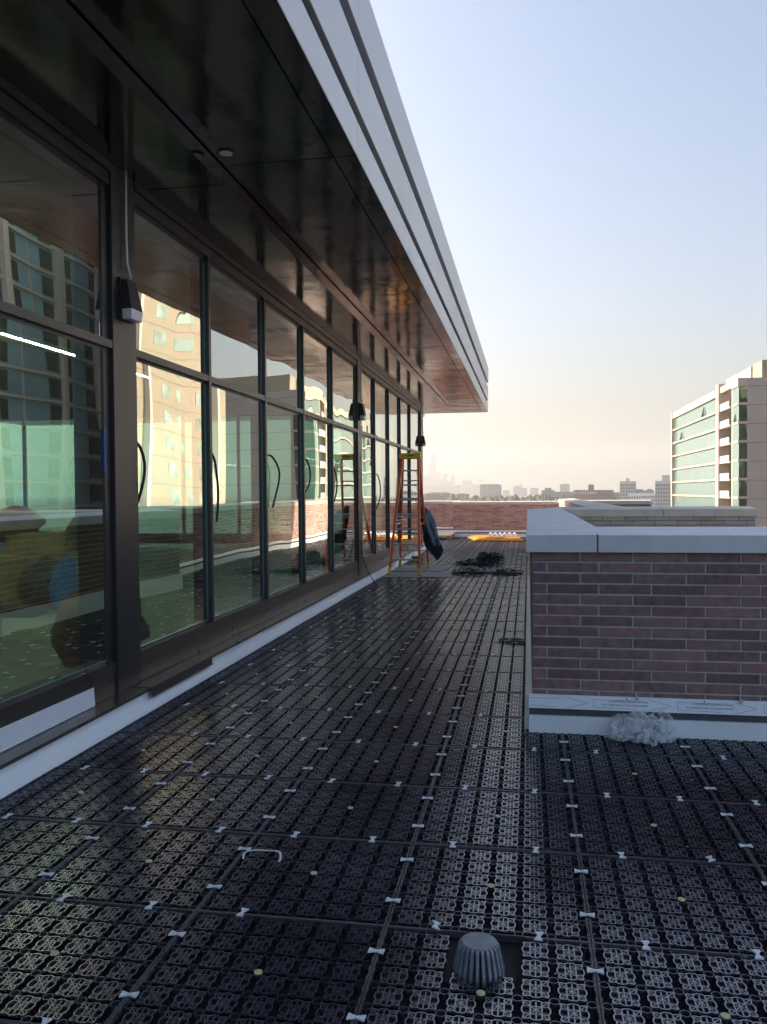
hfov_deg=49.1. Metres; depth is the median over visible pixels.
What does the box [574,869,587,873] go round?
bow tie clip
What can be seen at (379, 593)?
drainage panel
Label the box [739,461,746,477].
corner window
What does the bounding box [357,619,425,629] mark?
drainage panel
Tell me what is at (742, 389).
corner window
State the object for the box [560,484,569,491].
office block
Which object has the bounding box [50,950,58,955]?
yellow cap
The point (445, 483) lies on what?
skyscraper
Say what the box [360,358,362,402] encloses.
conduit
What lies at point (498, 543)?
drainage panel
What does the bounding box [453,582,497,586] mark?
drainage panel
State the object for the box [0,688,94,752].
protective sheet
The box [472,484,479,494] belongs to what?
skyscraper
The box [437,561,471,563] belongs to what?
drainage panel
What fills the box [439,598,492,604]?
drainage panel
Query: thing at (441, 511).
brick parapet
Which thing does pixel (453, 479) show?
skyscraper
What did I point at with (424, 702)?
drainage panel
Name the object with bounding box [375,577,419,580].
drainage panel
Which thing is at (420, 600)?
drainage panel
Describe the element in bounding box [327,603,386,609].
drainage panel
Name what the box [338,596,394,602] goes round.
drainage panel
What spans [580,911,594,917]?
bow tie clip
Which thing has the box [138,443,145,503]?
hanging cord
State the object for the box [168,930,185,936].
bow tie clip
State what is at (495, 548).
drainage panel
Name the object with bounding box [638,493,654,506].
apartment house
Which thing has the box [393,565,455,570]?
board sheet
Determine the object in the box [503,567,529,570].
drainage panel
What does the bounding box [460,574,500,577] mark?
drainage panel
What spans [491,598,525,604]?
drainage panel
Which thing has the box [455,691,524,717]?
drainage panel
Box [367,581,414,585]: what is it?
drainage panel
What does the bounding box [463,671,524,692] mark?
drainage panel
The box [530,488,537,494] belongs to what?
office block
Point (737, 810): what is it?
drainage panel
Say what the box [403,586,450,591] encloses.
drainage panel
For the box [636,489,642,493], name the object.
warehouse
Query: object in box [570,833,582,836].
bow tie clip
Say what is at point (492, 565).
drainage panel
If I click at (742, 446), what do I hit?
corner window
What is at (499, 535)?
foam pad
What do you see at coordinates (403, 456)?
step ladder
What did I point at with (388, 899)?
bow tie clip
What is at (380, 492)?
hanging cord
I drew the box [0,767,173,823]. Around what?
drainage panel
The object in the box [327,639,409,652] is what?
drainage panel
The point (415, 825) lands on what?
bow tie clip
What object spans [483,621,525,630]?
drainage panel
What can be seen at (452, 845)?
bow tie clip
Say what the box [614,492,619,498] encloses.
warehouse
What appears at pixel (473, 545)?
drainage panel
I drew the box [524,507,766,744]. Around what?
brick parapet
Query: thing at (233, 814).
drainage panel
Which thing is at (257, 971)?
yellow cap
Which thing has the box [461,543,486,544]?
drainage panel
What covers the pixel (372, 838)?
bow tie clip
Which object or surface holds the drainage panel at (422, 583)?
on the terrace deck
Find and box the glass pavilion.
[0,0,487,798]
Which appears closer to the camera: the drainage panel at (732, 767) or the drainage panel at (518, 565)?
the drainage panel at (732, 767)
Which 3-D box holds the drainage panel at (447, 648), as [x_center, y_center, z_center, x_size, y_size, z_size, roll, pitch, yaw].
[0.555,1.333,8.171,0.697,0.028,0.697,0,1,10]
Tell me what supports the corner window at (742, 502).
in the apartment block at (719, 446)
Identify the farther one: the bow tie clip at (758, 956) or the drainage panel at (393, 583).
the drainage panel at (393, 583)
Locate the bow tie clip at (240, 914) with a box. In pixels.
[236,908,248,916]
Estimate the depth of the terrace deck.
3.06 m
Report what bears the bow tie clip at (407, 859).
attached to the drainage panel at (503, 930)
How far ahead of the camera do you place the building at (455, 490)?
6479.45 m
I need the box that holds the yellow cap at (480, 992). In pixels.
[476,990,484,995]
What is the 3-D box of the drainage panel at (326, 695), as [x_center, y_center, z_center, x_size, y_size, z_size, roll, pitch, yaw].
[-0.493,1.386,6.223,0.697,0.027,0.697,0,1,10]
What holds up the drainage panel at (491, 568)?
on the terrace deck
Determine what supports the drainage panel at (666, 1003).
on the terrace deck
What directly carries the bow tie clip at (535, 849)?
attached to the drainage panel at (503, 930)
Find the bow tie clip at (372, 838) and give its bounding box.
[369,836,376,841]
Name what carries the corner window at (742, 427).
in the apartment block at (719, 446)
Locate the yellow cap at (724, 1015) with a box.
[720,1012,729,1018]
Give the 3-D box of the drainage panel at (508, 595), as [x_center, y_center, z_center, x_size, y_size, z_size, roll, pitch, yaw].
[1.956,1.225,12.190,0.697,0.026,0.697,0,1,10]
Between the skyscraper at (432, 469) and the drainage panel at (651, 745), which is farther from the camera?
the skyscraper at (432, 469)
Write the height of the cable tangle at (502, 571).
0.068 m
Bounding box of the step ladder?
[387,453,429,575]
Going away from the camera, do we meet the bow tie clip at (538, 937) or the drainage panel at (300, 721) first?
the bow tie clip at (538, 937)
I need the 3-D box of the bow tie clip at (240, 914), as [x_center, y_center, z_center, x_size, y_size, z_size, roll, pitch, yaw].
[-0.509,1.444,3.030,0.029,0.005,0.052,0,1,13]
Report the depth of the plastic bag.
16.30 m
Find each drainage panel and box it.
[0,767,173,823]
[0,817,110,895]
[0,894,19,911]
[0,895,195,1023]
[0,1021,21,1023]
[23,824,256,909]
[57,731,219,773]
[107,910,385,1023]
[112,773,298,832]
[118,704,255,735]
[165,682,283,707]
[175,736,329,779]
[197,833,411,924]
[202,665,306,684]
[222,708,352,740]
[232,650,325,666]
[257,637,341,651]
[257,685,371,711]
[258,780,430,845]
[279,627,355,638]
[286,667,386,687]
[296,617,367,627]
[300,741,444,787]
[308,652,398,668]
[313,609,377,617]
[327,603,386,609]
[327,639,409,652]
[331,711,454,745]
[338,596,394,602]
[344,628,417,639]
[349,591,401,596]
[354,688,461,714]
[354,926,601,1023]
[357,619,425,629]
[358,586,408,590]
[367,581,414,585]
[368,610,432,619]
[373,669,468,691]
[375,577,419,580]
[380,603,437,610]
[386,843,590,942]
[388,597,443,603]
[388,653,473,670]
[391,570,426,571]
[396,591,447,596]
[400,640,478,654]
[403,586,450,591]
[404,561,438,563]
[410,581,455,586]
[411,629,481,641]
[414,787,578,853]
[416,577,457,581]
[419,620,484,630]
[421,558,442,560]
[427,570,464,572]
[427,611,487,620]
[432,746,569,793]
[434,604,490,611]
[436,564,468,566]
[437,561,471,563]
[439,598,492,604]
[441,558,466,560]
[442,543,460,544]
[442,546,458,547]
[444,592,494,597]
[445,556,475,558]
[445,715,563,750]
[446,574,460,577]
[448,554,476,555]
[449,587,496,591]
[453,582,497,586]
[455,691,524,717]
[457,578,499,581]
[460,545,484,546]
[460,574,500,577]
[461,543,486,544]
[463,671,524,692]
[468,564,503,566]
[469,655,531,672]
[471,567,501,569]
[475,642,525,656]
[479,631,525,642]
[480,550,507,551]
[483,548,507,549]
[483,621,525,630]
[484,545,509,546]
[486,543,510,544]
[486,612,525,621]
[489,605,530,612]
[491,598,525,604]
[493,592,526,598]
[495,587,526,592]
[497,582,526,586]
[499,578,526,582]
[500,574,529,577]
[503,564,529,567]
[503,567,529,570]
[504,561,529,564]
[506,557,529,558]
[506,559,529,561]
[509,548,525,549]
[509,550,525,551]
[509,552,529,553]
[510,545,525,546]
[511,542,525,543]
[512,571,529,573]
[562,733,689,756]
[565,752,717,801]
[571,794,755,864]
[580,854,766,955]
[592,942,766,1023]
[679,738,766,759]
[691,757,766,803]
[718,802,766,865]
[757,865,766,880]
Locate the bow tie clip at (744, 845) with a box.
[738,843,752,847]
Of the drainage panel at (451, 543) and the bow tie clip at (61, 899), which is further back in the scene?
the drainage panel at (451, 543)
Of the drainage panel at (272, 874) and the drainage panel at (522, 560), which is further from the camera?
the drainage panel at (522, 560)
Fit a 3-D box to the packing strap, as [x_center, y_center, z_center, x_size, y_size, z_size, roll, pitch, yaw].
[-0.500,1.423,3.487,0.169,0.020,0.072,0,1,10]
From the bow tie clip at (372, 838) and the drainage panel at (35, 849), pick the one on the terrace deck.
the drainage panel at (35, 849)
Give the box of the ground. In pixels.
[469,491,670,498]
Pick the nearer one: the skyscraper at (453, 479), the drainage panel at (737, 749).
the drainage panel at (737, 749)
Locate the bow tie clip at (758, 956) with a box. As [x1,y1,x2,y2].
[751,949,763,959]
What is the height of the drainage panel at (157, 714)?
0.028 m
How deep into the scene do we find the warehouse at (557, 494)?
1661.17 m
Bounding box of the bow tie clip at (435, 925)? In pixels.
[432,920,439,929]
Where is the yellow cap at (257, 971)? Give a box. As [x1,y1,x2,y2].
[254,969,261,974]
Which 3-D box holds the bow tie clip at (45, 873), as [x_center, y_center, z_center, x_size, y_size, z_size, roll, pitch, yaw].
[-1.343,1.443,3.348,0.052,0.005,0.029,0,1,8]
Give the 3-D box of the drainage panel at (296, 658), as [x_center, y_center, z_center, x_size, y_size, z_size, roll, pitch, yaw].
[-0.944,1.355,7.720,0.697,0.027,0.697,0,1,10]
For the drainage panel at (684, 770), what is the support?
on the terrace deck
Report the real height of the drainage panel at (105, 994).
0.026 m
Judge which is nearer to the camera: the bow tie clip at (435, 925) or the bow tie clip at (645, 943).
the bow tie clip at (645, 943)
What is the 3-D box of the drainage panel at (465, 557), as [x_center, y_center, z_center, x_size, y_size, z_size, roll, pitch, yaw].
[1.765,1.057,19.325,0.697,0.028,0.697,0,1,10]
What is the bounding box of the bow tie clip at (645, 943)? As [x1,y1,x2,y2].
[641,940,650,950]
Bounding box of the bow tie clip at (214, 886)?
[207,884,221,888]
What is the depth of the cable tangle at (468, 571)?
15.60 m
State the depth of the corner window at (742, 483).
154.09 m
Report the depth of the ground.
5063.98 m
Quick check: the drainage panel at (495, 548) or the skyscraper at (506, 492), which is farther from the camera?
the skyscraper at (506, 492)
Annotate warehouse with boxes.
[555,492,573,496]
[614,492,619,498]
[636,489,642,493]
[643,489,653,492]
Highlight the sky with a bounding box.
[370,0,766,492]
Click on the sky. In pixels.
(596, 170)
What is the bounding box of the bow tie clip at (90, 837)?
[85,836,99,839]
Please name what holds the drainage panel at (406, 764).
on the terrace deck
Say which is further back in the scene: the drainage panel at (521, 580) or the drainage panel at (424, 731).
the drainage panel at (521, 580)
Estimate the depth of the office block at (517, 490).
5133.47 m
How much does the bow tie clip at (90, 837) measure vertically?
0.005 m
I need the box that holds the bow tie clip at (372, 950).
[368,947,384,954]
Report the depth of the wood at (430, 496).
2104.78 m
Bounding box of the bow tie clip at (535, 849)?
[532,847,538,852]
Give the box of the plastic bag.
[420,506,442,559]
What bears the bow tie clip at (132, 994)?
attached to the drainage panel at (256, 1010)
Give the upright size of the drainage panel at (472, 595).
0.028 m
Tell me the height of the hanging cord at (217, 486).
0.642 m
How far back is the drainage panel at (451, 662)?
7.47 m
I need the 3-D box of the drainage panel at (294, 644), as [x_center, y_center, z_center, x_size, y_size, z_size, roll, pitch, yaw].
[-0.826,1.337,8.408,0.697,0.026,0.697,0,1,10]
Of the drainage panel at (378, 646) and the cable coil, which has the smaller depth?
the drainage panel at (378, 646)
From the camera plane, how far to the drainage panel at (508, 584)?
13.63 m
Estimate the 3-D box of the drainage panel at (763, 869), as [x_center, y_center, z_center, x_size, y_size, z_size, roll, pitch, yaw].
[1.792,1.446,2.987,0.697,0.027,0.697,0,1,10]
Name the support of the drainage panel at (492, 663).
on the terrace deck
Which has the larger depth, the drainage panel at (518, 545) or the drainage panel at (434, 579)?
the drainage panel at (518, 545)
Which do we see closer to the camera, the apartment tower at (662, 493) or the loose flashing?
the loose flashing
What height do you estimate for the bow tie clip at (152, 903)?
0.005 m
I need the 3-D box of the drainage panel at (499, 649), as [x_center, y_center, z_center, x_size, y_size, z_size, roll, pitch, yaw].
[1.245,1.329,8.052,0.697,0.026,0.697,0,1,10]
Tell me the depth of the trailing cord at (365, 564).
13.84 m
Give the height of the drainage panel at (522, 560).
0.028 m
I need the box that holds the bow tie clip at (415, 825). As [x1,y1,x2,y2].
[412,824,423,827]
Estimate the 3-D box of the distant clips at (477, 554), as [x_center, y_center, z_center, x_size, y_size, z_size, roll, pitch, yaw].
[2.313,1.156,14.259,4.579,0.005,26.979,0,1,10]
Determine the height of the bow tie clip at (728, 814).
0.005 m
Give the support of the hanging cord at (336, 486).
hanging from the glass pavilion
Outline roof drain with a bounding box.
[442,932,516,992]
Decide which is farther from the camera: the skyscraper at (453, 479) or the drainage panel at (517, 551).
the skyscraper at (453, 479)
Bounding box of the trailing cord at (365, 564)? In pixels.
[360,540,377,585]
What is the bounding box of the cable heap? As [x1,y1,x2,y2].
[475,551,504,562]
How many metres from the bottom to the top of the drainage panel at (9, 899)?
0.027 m
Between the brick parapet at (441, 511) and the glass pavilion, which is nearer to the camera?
the glass pavilion
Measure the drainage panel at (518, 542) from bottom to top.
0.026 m
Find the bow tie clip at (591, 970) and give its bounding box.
[587,967,603,974]
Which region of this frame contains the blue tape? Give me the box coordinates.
[104,429,105,470]
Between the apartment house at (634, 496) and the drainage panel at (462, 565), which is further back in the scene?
the apartment house at (634, 496)
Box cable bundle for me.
[498,637,525,643]
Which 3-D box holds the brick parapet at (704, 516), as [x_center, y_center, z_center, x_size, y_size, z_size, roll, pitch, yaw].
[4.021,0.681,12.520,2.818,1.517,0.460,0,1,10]
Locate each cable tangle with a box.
[451,567,493,573]
[489,567,524,574]
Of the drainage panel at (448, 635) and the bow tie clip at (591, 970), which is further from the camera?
the drainage panel at (448, 635)
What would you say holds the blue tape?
attached to the glass pavilion
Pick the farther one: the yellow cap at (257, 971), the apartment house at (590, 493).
the apartment house at (590, 493)
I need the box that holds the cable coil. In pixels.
[455,558,487,564]
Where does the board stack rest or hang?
on the terrace deck
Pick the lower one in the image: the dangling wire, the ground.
the ground
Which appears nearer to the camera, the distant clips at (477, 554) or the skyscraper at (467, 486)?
the distant clips at (477, 554)
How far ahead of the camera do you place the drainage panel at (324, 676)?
6.90 m
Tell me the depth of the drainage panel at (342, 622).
9.79 m
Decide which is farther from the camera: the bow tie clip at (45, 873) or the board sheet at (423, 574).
the board sheet at (423, 574)
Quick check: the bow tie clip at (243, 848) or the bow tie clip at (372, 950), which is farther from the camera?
the bow tie clip at (243, 848)
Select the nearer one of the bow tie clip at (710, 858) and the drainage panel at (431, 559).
the bow tie clip at (710, 858)
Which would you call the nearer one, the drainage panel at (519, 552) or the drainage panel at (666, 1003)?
the drainage panel at (666, 1003)
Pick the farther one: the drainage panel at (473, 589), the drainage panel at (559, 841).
the drainage panel at (473, 589)
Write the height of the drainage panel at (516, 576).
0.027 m
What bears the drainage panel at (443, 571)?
on the terrace deck
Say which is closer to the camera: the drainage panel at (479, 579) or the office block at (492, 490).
the drainage panel at (479, 579)
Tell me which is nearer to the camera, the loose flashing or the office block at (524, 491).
the loose flashing
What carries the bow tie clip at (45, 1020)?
attached to the drainage panel at (105, 994)
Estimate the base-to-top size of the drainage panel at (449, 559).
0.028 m
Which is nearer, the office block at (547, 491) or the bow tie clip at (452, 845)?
the bow tie clip at (452, 845)
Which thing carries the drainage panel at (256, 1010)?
on the terrace deck
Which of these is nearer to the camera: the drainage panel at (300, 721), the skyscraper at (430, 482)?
the drainage panel at (300, 721)
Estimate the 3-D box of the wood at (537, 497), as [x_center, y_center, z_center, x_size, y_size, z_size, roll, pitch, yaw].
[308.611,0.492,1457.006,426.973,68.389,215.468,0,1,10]
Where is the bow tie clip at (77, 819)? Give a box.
[71,817,82,822]
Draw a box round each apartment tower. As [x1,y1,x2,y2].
[620,478,635,499]
[655,475,669,506]
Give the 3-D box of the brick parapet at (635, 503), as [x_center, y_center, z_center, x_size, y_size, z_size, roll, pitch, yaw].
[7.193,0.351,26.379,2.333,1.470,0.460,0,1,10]
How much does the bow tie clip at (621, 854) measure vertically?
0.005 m
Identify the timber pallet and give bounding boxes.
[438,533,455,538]
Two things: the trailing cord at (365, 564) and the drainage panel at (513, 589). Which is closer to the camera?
the drainage panel at (513, 589)
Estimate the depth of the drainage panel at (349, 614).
10.50 m
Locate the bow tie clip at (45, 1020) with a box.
[41,1018,51,1023]
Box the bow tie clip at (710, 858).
[705,855,715,861]
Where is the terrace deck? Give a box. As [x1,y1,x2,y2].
[0,536,766,1023]
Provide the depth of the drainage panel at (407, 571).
15.99 m
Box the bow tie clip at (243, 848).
[238,846,251,850]
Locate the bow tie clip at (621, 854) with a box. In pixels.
[617,852,625,858]
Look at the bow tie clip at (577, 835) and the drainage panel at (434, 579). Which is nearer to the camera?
the bow tie clip at (577, 835)
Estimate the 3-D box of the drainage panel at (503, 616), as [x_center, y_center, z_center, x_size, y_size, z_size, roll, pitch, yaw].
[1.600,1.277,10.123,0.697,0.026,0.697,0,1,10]
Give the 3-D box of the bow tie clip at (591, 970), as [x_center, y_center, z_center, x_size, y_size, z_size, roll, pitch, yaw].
[0.667,1.445,2.645,0.052,0.005,0.029,0,1,12]
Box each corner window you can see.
[739,386,746,401]
[739,405,746,420]
[739,424,746,439]
[739,442,746,458]
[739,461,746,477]
[739,480,746,495]
[739,499,746,505]
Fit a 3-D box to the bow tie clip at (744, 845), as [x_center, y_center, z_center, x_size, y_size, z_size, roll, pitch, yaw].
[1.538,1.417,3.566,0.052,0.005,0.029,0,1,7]
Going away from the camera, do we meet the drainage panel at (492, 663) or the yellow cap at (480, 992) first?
the yellow cap at (480, 992)
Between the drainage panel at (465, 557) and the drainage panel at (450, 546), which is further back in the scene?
the drainage panel at (450, 546)
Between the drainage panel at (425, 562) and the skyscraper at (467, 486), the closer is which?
the drainage panel at (425, 562)
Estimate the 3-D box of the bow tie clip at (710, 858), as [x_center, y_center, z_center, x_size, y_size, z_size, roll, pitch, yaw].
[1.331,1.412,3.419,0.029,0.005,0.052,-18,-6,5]
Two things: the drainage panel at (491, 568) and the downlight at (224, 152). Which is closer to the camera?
the downlight at (224, 152)
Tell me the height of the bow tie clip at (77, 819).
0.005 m
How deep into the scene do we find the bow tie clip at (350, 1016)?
2.42 m
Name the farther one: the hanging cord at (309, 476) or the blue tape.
the hanging cord at (309, 476)
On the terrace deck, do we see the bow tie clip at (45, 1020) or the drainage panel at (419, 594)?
the drainage panel at (419, 594)
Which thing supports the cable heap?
on the drainage panel
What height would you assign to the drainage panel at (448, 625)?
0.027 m
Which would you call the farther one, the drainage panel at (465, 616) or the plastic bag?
the plastic bag
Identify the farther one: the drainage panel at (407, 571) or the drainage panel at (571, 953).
the drainage panel at (407, 571)
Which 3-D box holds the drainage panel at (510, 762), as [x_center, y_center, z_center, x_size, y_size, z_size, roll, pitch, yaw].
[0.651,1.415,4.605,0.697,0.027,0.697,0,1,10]
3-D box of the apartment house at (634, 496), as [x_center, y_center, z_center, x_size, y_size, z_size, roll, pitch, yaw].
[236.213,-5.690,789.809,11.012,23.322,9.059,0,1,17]
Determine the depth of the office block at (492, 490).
2578.33 m
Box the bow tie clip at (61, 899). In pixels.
[56,893,70,901]
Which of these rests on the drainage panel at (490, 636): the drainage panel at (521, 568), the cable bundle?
the cable bundle
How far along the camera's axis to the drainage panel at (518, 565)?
17.13 m
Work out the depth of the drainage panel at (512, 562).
17.81 m
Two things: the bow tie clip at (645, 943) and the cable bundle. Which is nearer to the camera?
the bow tie clip at (645, 943)
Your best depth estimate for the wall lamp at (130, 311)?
5.77 m
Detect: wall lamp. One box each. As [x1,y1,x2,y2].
[118,277,142,323]
[359,403,365,420]
[421,435,425,445]
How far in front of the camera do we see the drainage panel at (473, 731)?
5.23 m
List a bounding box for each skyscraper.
[423,479,442,493]
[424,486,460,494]
[429,454,435,478]
[439,482,451,485]
[443,474,446,481]
[451,475,454,485]
[463,480,471,493]
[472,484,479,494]
[503,490,509,495]
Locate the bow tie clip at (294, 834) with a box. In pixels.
[290,831,299,837]
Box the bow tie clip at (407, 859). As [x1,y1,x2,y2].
[400,857,413,861]
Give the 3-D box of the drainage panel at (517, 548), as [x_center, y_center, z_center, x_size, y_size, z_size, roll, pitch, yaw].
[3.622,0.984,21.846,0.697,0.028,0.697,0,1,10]
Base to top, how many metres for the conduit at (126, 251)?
0.742 m
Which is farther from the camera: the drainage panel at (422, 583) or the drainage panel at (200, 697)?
the drainage panel at (422, 583)
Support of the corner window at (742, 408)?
in the apartment block at (719, 446)
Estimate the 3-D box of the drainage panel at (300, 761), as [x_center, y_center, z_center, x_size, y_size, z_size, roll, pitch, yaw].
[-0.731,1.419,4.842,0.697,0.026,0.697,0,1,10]
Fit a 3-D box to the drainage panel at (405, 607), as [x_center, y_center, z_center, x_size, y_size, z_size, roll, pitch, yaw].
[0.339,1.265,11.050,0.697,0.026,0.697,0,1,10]
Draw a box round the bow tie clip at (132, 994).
[119,990,138,998]
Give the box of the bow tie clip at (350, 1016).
[346,1013,365,1021]
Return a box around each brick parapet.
[424,500,470,532]
[452,501,558,536]
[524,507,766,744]
[558,498,622,506]
[559,506,757,526]
[587,500,651,506]
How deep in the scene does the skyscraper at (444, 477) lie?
7773.80 m
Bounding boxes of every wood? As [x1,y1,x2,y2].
[423,492,455,500]
[446,493,670,506]
[456,493,468,499]
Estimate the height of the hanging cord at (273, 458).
0.583 m
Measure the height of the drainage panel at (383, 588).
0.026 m
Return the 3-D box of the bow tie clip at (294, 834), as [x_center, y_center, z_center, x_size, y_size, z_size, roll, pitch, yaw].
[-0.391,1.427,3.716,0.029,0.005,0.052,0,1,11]
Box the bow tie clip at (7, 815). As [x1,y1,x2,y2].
[1,813,12,818]
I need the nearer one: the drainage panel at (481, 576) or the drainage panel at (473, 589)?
the drainage panel at (473, 589)
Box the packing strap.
[242,849,281,861]
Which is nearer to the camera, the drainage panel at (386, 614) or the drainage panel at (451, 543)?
the drainage panel at (386, 614)
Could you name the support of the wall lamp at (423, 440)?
attached to the glass pavilion
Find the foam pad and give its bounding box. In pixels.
[487,533,516,536]
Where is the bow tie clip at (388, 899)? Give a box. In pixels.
[385,897,400,902]
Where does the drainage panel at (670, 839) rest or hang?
on the terrace deck
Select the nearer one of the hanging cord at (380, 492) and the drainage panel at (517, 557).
the hanging cord at (380, 492)
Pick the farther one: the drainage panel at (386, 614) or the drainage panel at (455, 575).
the drainage panel at (455, 575)
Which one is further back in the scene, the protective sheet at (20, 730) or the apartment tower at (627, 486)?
the apartment tower at (627, 486)
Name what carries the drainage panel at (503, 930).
on the terrace deck
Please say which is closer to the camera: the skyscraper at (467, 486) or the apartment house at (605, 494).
the apartment house at (605, 494)
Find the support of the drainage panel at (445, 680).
on the terrace deck
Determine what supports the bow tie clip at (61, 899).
attached to the drainage panel at (198, 883)
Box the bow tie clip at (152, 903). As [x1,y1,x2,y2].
[144,901,157,909]
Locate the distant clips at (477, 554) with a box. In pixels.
[411,539,532,693]
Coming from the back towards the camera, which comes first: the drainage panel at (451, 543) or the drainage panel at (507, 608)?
the drainage panel at (451, 543)
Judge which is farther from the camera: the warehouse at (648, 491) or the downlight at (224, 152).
the warehouse at (648, 491)
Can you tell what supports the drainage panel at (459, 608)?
on the terrace deck
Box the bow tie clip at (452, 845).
[449,841,455,847]
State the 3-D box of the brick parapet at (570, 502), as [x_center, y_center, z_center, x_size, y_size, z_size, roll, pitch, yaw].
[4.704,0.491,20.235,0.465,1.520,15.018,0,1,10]
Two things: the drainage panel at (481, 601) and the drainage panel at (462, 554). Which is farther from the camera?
the drainage panel at (462, 554)
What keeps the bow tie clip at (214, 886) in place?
attached to the drainage panel at (272, 874)
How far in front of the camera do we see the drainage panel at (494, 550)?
21.48 m
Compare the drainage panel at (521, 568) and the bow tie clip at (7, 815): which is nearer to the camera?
the bow tie clip at (7, 815)
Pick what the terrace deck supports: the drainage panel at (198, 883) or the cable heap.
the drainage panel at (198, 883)
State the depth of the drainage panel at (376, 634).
8.97 m
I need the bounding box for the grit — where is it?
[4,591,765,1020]
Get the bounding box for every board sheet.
[383,572,452,577]
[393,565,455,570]
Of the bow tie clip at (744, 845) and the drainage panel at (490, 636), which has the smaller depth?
the bow tie clip at (744, 845)
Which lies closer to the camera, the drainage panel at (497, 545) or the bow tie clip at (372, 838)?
the bow tie clip at (372, 838)
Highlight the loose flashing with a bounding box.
[135,656,212,696]
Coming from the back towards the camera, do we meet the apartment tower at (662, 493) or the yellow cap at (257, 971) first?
the apartment tower at (662, 493)
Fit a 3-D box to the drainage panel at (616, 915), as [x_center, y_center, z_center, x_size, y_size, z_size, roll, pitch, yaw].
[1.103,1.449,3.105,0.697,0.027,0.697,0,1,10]
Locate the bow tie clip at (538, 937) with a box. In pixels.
[534,931,543,940]
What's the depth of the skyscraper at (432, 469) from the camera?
8377.34 m
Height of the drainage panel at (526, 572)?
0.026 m
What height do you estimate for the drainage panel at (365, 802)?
0.028 m
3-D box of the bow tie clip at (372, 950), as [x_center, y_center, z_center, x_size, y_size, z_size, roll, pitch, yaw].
[-0.024,1.447,2.769,0.052,0.005,0.029,0,1,13]
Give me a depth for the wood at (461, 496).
2129.27 m
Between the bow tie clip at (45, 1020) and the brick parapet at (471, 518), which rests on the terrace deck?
the brick parapet at (471, 518)
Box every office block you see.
[480,484,501,497]
[513,483,521,494]
[522,488,526,495]
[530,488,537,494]
[541,488,554,495]
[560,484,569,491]
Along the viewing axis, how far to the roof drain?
2.63 m
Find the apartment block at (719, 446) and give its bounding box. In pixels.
[671,360,766,526]
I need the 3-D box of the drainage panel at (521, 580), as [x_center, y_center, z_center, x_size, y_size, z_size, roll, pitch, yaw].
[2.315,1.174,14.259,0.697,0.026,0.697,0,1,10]
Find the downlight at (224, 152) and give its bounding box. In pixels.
[218,149,233,155]
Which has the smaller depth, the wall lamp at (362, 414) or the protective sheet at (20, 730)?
the protective sheet at (20, 730)
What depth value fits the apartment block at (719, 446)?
167.88 m
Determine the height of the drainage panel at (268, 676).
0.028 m
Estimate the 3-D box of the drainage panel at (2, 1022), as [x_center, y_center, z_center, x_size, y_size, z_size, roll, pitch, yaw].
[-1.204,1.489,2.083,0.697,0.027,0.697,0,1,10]
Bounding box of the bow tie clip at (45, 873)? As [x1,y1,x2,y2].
[39,871,54,875]
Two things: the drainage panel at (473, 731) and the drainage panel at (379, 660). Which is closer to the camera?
the drainage panel at (473, 731)
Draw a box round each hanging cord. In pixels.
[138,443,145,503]
[212,452,218,521]
[267,454,279,506]
[302,458,310,496]
[331,468,337,506]
[373,474,380,513]
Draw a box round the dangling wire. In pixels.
[370,413,377,465]
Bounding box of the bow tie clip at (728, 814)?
[720,813,732,815]
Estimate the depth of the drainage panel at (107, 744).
4.94 m
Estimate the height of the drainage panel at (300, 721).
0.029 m
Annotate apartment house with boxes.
[574,485,596,499]
[597,490,613,499]
[628,493,640,499]
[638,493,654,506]
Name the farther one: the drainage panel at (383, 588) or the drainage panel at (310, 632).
the drainage panel at (383, 588)
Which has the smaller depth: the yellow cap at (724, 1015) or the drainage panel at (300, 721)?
the yellow cap at (724, 1015)
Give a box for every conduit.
[125,171,131,279]
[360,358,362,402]
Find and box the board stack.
[468,535,522,540]

